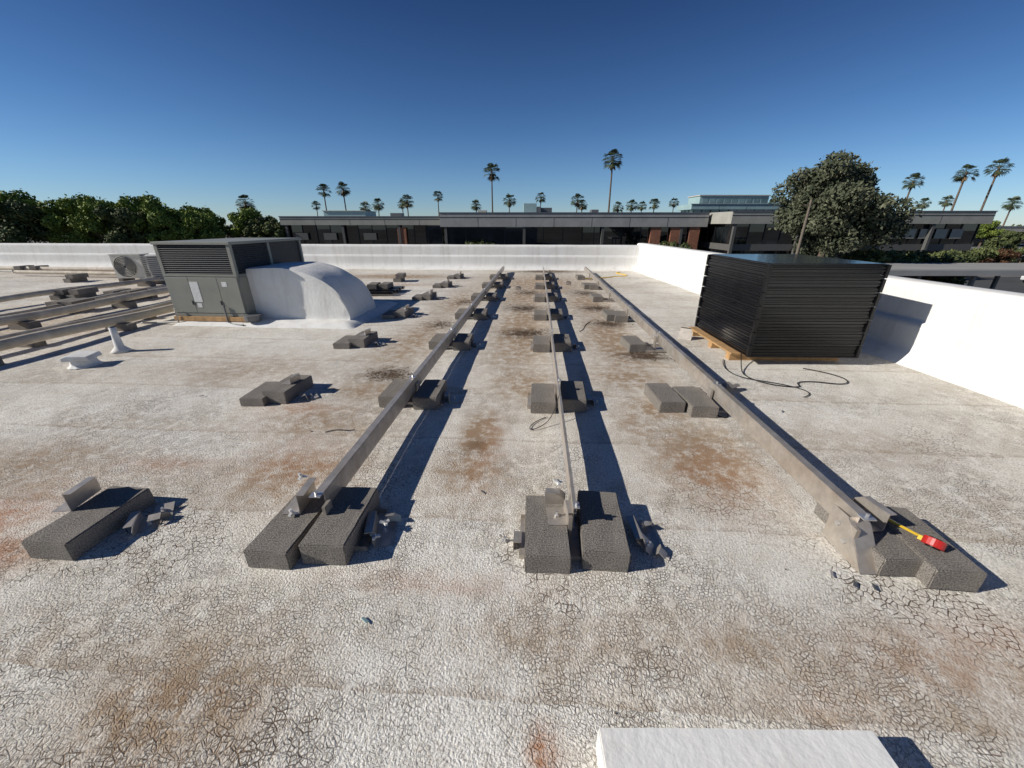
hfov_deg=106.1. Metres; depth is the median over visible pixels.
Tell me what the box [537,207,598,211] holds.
rooftop equipment
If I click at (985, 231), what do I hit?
broadleaf tree
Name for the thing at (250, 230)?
broadleaf tree
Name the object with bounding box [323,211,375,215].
rooftop screen
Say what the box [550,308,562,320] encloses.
concrete ballast block
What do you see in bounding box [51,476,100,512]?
mounting bracket
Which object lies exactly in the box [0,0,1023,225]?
sky
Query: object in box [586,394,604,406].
mounting bracket
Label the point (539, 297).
concrete ballast block
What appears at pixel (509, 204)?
palm tree
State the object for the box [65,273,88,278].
concrete ballast block
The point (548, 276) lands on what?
concrete ballast block
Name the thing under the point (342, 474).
mounting rail
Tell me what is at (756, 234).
window glass
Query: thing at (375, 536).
panel clamp
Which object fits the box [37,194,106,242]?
broadleaf tree
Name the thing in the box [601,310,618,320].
concrete ballast block
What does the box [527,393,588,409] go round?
ballast tray
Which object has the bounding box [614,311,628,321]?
concrete ballast block
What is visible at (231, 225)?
distant tree line
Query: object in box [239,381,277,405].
concrete ballast block
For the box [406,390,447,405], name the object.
ballast tray
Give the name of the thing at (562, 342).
concrete ballast block
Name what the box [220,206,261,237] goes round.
broadleaf tree
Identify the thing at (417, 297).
concrete ballast block
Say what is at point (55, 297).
concrete ballast block
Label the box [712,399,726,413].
ballast tray
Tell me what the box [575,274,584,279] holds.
concrete ballast block
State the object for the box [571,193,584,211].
palm tree
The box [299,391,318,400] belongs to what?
mounting bracket
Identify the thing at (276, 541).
concrete ballast block
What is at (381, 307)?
foam roof curb
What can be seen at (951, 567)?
concrete ballast block
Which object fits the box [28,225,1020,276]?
ground
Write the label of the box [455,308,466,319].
concrete ballast block
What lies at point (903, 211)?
parapet cap
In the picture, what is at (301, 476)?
panel clamp
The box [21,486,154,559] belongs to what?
concrete ballast block
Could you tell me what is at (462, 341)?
concrete ballast block
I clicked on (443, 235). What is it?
side glass
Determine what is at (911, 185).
palm tree
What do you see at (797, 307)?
solar panel pallet stack
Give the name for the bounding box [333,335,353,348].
concrete ballast block
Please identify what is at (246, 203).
palm tree
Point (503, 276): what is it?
concrete ballast block
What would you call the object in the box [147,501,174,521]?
mounting bracket
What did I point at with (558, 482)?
panel clamp
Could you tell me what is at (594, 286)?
concrete ballast block
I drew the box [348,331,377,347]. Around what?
concrete ballast block
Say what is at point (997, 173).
palm tree
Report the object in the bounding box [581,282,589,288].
concrete ballast block
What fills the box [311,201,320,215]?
palm tree
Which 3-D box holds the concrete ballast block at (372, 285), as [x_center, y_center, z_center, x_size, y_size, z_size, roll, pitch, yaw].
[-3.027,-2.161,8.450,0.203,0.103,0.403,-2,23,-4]
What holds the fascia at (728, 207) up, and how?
on the interior
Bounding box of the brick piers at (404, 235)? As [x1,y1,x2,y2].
[397,228,407,243]
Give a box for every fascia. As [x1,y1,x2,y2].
[279,217,439,224]
[439,213,709,226]
[677,204,786,210]
[708,212,995,223]
[994,227,1023,231]
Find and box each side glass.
[442,227,444,243]
[697,224,732,253]
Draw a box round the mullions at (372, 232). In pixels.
[301,225,442,243]
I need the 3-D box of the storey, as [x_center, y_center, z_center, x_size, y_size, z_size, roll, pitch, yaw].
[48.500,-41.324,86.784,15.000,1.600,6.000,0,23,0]
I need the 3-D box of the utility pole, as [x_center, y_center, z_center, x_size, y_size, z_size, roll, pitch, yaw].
[21.300,-9.428,28.896,0.700,8.000,0.240,1,23,3]
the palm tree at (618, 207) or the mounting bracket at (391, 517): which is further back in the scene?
the palm tree at (618, 207)
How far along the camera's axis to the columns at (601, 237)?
61.72 m
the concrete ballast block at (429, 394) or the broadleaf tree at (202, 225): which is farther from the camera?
the broadleaf tree at (202, 225)
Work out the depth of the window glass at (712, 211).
84.65 m
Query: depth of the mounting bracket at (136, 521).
1.92 m
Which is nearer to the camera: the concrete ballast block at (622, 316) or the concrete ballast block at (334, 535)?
the concrete ballast block at (334, 535)
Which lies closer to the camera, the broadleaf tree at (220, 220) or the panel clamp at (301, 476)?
the panel clamp at (301, 476)
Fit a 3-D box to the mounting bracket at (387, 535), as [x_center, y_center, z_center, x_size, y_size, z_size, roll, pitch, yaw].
[-0.638,0.698,1.870,0.125,0.071,0.180,-8,24,-9]
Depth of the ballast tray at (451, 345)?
4.75 m
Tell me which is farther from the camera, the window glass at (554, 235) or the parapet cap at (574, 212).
the window glass at (554, 235)
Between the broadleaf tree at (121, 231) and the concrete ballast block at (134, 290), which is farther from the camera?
the broadleaf tree at (121, 231)
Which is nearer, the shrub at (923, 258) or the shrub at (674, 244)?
the shrub at (923, 258)
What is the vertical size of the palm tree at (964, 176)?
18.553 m
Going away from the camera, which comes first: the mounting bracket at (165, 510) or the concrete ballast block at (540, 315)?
the mounting bracket at (165, 510)
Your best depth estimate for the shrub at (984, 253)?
51.90 m
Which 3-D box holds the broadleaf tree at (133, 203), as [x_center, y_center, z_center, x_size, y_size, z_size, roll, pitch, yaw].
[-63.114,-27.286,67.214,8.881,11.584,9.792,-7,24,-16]
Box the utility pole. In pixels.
[795,199,815,253]
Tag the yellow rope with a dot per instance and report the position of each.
(612, 276)
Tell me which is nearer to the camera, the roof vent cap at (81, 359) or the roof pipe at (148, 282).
the roof vent cap at (81, 359)
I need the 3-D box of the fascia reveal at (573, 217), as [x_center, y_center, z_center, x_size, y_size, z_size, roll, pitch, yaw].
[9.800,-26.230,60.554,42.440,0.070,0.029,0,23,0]
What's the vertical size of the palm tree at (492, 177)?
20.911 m
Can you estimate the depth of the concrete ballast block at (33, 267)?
11.82 m
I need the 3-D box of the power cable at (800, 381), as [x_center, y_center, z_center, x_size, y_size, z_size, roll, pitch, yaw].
[2.776,-0.115,3.779,0.912,0.102,0.652,9,24,21]
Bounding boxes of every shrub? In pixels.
[463,241,493,244]
[659,240,692,248]
[839,246,917,262]
[884,248,967,284]
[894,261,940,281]
[906,251,940,260]
[936,249,978,262]
[959,247,998,262]
[978,248,1021,262]
[981,237,1011,250]
[1000,244,1023,262]
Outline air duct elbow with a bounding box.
[246,261,375,319]
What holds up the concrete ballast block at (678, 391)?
on the flat roof
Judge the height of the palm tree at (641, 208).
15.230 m
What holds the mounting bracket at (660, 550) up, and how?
on the flat roof
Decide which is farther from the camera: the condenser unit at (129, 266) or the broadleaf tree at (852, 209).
the broadleaf tree at (852, 209)
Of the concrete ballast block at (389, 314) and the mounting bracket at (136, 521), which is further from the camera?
the concrete ballast block at (389, 314)
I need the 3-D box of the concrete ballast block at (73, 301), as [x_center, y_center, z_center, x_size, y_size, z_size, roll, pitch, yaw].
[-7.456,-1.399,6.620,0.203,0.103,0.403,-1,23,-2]
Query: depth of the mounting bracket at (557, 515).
1.84 m
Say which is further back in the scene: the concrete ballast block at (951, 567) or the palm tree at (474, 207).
the palm tree at (474, 207)
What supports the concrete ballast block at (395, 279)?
on the flat roof
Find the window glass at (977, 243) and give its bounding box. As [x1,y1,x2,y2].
[973,232,1023,246]
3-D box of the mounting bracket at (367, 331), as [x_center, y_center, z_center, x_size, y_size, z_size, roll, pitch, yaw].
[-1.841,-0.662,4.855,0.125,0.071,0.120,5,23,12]
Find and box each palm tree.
[235,194,255,209]
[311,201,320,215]
[316,184,330,210]
[336,181,350,210]
[358,201,371,210]
[372,198,384,215]
[397,199,404,211]
[400,194,412,215]
[433,191,442,215]
[471,199,480,211]
[483,163,499,211]
[501,194,515,211]
[534,192,545,206]
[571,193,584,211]
[577,200,587,211]
[603,149,622,211]
[613,201,623,211]
[626,200,638,211]
[637,201,646,211]
[649,199,659,211]
[668,197,677,211]
[901,172,924,198]
[917,198,931,210]
[938,195,954,210]
[950,164,979,210]
[980,157,1014,210]
[1001,196,1022,225]
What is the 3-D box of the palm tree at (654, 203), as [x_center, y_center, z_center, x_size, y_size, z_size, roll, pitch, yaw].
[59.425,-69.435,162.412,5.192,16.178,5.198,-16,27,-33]
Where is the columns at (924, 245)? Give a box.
[727,224,935,253]
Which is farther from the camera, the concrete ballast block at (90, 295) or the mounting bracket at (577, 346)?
the concrete ballast block at (90, 295)
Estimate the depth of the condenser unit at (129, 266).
10.01 m
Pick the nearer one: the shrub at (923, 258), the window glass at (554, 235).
the shrub at (923, 258)
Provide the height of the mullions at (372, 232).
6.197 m
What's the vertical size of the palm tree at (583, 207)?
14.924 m
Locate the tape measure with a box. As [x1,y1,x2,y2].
[850,498,946,551]
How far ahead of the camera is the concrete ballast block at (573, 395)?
3.11 m
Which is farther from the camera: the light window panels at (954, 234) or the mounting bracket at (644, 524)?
the light window panels at (954, 234)
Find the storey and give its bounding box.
[688,196,768,204]
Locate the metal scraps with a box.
[199,395,877,622]
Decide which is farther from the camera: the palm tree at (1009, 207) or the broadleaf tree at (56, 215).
the palm tree at (1009, 207)
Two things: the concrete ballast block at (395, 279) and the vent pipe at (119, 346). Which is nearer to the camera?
the vent pipe at (119, 346)
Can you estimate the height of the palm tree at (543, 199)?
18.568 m
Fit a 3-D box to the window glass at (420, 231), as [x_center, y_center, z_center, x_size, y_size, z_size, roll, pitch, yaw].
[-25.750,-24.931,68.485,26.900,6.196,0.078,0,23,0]
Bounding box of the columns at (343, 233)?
[285,225,401,243]
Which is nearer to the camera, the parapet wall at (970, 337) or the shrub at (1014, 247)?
the parapet wall at (970, 337)
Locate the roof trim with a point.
(728, 195)
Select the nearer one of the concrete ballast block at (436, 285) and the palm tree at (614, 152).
the concrete ballast block at (436, 285)
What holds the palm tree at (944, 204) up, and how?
on the ground
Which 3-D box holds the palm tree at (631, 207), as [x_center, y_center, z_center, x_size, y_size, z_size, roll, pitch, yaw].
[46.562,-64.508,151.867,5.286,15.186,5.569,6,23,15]
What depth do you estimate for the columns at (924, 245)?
56.35 m
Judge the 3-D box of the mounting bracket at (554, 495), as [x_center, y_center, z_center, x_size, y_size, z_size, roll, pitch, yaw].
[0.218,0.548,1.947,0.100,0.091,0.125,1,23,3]
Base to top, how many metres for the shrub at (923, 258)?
4.797 m
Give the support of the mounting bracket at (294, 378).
on the concrete ballast block at (279, 392)
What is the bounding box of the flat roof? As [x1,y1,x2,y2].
[0,267,1023,767]
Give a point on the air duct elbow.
(307, 290)
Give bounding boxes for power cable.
[530,395,558,429]
[723,359,809,396]
[741,353,847,386]
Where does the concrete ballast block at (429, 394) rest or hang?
on the flat roof
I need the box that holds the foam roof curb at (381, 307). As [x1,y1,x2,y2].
[173,301,397,328]
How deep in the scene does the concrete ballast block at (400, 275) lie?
9.93 m
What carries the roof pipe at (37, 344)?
on the flat roof
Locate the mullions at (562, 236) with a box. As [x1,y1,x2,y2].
[465,227,698,244]
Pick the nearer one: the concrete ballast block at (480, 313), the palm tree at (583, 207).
the concrete ballast block at (480, 313)
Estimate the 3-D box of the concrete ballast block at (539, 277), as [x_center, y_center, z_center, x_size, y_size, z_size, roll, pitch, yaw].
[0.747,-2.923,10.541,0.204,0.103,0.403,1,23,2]
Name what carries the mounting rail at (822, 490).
on the flat roof
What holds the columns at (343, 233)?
on the ground
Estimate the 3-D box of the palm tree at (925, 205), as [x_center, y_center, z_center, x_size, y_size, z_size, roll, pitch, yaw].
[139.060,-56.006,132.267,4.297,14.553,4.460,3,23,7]
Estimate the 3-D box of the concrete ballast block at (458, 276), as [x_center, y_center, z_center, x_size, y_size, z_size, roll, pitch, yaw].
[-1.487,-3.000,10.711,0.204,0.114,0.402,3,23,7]
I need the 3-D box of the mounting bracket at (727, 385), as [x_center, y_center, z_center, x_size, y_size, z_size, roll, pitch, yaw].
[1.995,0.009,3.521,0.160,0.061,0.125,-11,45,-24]
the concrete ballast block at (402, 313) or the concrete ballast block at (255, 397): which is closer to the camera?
the concrete ballast block at (255, 397)
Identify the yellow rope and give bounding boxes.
[585,272,626,278]
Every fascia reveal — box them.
[439,217,708,217]
[732,215,994,215]
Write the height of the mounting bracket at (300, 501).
0.111 m
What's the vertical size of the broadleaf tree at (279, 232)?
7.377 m
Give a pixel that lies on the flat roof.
(472, 643)
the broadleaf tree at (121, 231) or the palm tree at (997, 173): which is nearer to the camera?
the broadleaf tree at (121, 231)
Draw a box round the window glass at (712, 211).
[693,210,774,212]
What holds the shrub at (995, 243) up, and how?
on the ground
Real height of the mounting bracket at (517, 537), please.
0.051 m
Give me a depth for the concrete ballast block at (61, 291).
7.62 m
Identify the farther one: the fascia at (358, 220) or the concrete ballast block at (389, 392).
the fascia at (358, 220)
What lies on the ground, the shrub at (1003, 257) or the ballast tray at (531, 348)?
the shrub at (1003, 257)
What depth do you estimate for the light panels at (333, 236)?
67.54 m
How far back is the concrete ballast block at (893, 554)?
1.66 m
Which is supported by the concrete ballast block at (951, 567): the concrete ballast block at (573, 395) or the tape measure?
the tape measure
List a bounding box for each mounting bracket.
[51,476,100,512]
[122,511,162,536]
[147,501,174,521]
[282,373,300,383]
[282,477,316,513]
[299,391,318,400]
[360,328,370,335]
[364,510,395,547]
[372,341,384,345]
[385,513,400,522]
[444,390,459,403]
[473,340,483,347]
[502,529,521,549]
[545,488,564,503]
[546,500,575,524]
[571,342,583,349]
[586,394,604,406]
[626,515,661,553]
[637,532,666,558]
[640,518,651,527]
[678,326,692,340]
[721,382,739,389]
[853,496,896,531]
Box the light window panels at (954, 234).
[890,229,963,238]
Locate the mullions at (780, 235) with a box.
[697,224,980,257]
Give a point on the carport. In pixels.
(972, 270)
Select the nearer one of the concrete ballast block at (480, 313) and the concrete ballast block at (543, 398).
the concrete ballast block at (543, 398)
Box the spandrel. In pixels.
[697,241,971,250]
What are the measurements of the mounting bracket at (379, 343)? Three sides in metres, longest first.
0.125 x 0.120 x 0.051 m
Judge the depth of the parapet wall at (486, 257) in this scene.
12.80 m
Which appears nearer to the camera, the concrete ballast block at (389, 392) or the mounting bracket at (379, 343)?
the concrete ballast block at (389, 392)
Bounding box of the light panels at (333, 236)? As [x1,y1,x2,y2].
[295,233,376,239]
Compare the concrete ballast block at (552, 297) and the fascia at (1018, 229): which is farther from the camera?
the fascia at (1018, 229)
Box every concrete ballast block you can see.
[13,265,33,269]
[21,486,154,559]
[28,265,48,269]
[45,298,77,305]
[49,294,68,299]
[53,287,79,294]
[59,298,94,305]
[63,277,87,282]
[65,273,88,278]
[65,292,96,297]
[68,287,98,294]
[103,288,130,294]
[120,288,147,293]
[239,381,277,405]
[243,492,324,569]
[262,374,313,403]
[298,487,379,564]
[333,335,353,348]
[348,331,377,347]
[367,282,380,288]
[378,282,392,288]
[378,379,407,407]
[382,310,395,318]
[393,277,404,281]
[393,307,413,317]
[396,273,405,277]
[412,294,422,300]
[412,379,446,409]
[421,291,436,299]
[428,333,445,349]
[432,283,440,287]
[440,281,451,287]
[453,273,463,278]
[453,333,472,350]
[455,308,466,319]
[471,293,479,300]
[473,308,487,319]
[486,292,496,300]
[494,282,503,288]
[500,274,507,279]
[524,496,571,573]
[531,383,555,413]
[533,335,549,352]
[534,310,546,320]
[535,274,542,279]
[535,282,543,288]
[535,293,544,301]
[545,274,551,279]
[546,282,553,288]
[548,293,557,301]
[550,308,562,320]
[553,334,570,351]
[560,381,586,411]
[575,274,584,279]
[577,490,630,572]
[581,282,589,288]
[589,283,598,289]
[589,293,603,301]
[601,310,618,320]
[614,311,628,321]
[620,335,646,352]
[644,383,685,412]
[672,386,718,416]
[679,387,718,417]
[814,502,922,575]
[885,506,986,591]
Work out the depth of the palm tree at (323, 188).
119.87 m
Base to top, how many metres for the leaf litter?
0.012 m
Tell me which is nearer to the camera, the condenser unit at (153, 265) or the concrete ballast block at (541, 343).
the concrete ballast block at (541, 343)
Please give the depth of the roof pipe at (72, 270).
11.63 m
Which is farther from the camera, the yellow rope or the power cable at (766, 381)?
the yellow rope
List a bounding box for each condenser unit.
[107,253,150,281]
[143,254,165,283]
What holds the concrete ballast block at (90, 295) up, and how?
on the flat roof
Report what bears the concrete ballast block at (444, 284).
on the flat roof
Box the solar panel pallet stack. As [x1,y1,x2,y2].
[690,254,891,360]
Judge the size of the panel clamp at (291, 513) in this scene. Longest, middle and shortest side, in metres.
0.051 x 0.043 x 0.022 m
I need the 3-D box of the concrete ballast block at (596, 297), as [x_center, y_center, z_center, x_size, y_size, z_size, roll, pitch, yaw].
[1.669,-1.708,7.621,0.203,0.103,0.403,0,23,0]
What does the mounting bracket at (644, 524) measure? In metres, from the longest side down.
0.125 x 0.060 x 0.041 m
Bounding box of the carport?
[885,263,1023,288]
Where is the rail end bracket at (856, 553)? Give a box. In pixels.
[822,504,876,574]
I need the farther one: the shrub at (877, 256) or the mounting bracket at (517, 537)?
the shrub at (877, 256)
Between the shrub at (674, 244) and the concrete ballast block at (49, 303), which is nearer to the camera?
the concrete ballast block at (49, 303)
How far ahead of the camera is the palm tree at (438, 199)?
149.67 m
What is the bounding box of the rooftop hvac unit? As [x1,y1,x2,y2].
[141,238,304,325]
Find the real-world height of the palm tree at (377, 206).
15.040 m
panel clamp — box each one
[288,508,298,516]
[298,473,307,479]
[370,533,379,540]
[379,519,389,525]
[553,479,562,484]
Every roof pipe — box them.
[0,266,115,274]
[0,276,159,302]
[0,285,166,316]
[0,287,168,329]
[0,301,172,347]
[0,304,173,365]
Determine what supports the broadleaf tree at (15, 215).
on the ground
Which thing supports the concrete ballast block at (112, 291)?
on the concrete ballast block
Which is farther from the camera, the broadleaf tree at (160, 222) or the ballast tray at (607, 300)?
the broadleaf tree at (160, 222)
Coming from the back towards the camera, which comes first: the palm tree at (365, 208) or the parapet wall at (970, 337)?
the palm tree at (365, 208)
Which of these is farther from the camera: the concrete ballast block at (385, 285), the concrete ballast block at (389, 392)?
the concrete ballast block at (385, 285)
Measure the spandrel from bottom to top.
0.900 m
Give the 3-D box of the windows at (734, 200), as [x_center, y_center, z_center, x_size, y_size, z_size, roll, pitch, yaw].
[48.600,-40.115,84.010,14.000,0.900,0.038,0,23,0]
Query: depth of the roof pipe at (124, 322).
5.01 m
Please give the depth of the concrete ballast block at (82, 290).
7.73 m
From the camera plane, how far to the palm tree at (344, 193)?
119.75 m
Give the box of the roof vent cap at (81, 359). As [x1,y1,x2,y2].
[60,351,102,369]
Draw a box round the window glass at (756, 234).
[731,224,978,257]
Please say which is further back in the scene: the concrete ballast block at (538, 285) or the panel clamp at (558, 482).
the concrete ballast block at (538, 285)
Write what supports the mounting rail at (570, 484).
on the flat roof
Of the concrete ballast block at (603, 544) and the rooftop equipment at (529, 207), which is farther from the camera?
the rooftop equipment at (529, 207)
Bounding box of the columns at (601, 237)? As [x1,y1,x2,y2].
[444,227,682,247]
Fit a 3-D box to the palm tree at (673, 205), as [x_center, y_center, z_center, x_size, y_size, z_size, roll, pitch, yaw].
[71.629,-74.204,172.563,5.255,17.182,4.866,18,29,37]
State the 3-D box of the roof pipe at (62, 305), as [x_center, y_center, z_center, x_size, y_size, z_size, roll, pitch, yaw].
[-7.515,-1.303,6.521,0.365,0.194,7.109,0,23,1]
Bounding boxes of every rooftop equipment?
[390,213,403,215]
[523,203,536,211]
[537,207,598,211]
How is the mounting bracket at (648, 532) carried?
on the flat roof
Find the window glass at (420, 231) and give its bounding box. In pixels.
[288,225,441,243]
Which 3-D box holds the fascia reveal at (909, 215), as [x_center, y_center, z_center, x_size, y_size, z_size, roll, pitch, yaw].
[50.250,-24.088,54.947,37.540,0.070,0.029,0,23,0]
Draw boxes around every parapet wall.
[0,243,639,270]
[633,243,1023,408]
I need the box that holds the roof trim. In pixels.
[688,195,770,197]
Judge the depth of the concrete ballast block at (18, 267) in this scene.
11.85 m
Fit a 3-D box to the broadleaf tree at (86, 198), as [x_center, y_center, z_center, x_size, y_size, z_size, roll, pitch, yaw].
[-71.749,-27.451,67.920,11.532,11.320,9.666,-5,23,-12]
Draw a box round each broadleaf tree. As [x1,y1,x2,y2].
[0,188,55,242]
[0,200,55,242]
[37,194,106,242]
[65,198,118,242]
[71,192,115,206]
[92,205,152,243]
[114,191,171,240]
[126,196,197,243]
[171,208,225,240]
[179,202,226,231]
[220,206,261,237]
[242,215,277,237]
[261,222,286,237]
[768,149,925,257]
[975,220,1004,246]
[999,230,1023,244]
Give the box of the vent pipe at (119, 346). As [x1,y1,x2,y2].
[108,326,132,353]
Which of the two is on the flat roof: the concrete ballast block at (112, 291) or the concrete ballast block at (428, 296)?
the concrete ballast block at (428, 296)
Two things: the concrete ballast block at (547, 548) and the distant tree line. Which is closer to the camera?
the concrete ballast block at (547, 548)
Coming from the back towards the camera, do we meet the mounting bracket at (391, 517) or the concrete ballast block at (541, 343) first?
the concrete ballast block at (541, 343)
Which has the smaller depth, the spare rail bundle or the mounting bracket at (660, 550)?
the mounting bracket at (660, 550)
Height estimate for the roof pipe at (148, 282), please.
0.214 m
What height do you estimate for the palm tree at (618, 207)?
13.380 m
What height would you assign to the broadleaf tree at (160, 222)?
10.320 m
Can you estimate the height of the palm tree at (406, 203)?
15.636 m
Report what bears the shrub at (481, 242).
on the ground
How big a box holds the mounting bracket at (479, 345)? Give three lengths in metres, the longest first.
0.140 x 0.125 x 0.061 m
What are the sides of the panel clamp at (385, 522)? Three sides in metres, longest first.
0.051 x 0.043 x 0.022 m
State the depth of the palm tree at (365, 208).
149.46 m
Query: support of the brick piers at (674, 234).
on the ground
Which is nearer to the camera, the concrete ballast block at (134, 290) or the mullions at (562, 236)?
the concrete ballast block at (134, 290)
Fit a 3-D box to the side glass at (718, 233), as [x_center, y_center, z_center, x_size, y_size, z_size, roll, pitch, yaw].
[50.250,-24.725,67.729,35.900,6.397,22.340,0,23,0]
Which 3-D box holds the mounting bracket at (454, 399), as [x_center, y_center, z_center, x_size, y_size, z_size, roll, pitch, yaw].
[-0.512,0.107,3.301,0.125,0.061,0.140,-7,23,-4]
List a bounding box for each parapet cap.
[278,216,439,216]
[439,212,710,212]
[731,211,997,211]
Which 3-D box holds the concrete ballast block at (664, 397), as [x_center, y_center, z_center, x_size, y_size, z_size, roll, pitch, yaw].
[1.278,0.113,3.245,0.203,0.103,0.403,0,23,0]
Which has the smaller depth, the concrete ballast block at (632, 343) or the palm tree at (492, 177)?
the concrete ballast block at (632, 343)
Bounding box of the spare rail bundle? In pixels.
[366,286,404,293]
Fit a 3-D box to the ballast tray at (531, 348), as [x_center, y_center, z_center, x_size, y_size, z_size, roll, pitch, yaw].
[0.478,-0.464,4.713,0.500,0.026,0.260,1,23,3]
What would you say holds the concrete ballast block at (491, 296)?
on the flat roof
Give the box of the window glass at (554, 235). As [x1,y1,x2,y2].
[447,227,688,245]
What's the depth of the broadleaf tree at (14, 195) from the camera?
61.00 m
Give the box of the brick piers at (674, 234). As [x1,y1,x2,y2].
[648,227,699,249]
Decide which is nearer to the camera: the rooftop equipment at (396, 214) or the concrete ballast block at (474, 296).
the concrete ballast block at (474, 296)
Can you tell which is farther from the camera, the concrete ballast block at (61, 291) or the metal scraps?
the concrete ballast block at (61, 291)
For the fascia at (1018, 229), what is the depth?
111.27 m
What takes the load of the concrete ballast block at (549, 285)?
on the flat roof
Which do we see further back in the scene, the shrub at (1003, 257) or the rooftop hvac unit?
the shrub at (1003, 257)
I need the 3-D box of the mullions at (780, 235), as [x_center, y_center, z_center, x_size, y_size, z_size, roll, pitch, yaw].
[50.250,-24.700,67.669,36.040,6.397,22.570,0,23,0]
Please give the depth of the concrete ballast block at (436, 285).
9.03 m
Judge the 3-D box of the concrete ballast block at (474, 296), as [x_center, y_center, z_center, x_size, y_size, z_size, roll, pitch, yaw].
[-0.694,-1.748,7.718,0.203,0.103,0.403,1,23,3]
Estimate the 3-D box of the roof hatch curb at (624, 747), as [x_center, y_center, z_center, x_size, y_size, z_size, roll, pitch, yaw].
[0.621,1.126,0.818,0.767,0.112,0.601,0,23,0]
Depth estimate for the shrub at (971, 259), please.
46.59 m
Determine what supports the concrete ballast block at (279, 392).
on the flat roof
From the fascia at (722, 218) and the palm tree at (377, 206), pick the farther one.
the palm tree at (377, 206)
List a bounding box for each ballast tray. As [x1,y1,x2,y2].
[354,508,386,550]
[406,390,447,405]
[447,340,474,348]
[519,514,631,563]
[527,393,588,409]
[530,342,572,350]
[603,298,614,301]
[646,344,665,351]
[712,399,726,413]
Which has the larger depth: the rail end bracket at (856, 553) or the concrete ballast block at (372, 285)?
the concrete ballast block at (372, 285)
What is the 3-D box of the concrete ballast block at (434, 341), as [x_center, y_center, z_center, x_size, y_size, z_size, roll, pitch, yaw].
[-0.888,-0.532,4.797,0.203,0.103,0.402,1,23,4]
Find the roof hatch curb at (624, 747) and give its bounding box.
[596,727,898,767]
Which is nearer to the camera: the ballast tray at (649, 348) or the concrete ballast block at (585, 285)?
the ballast tray at (649, 348)
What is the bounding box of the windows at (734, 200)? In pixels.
[702,198,766,202]
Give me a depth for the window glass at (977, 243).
113.48 m
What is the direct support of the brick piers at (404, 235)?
on the ground
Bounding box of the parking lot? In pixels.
[963,256,1023,292]
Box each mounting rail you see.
[309,266,504,514]
[543,266,579,543]
[584,266,876,538]
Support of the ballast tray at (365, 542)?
on the flat roof
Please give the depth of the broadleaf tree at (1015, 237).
85.20 m
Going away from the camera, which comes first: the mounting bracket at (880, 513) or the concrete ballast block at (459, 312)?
the mounting bracket at (880, 513)
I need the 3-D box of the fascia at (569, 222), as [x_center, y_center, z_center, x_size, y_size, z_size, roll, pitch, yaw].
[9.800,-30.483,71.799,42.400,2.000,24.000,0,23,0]
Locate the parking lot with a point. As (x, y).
(1013, 284)
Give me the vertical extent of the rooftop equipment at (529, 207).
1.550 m
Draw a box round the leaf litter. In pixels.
[6,270,1009,732]
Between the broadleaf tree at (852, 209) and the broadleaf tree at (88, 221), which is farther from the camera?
the broadleaf tree at (88, 221)
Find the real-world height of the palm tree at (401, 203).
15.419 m
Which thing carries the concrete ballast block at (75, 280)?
on the flat roof
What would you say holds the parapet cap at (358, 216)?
on the fascia at (358, 220)
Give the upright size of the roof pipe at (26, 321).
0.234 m
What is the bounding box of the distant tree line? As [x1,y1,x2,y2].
[219,224,1021,231]
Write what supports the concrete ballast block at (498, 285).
on the flat roof
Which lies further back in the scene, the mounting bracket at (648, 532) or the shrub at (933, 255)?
the shrub at (933, 255)

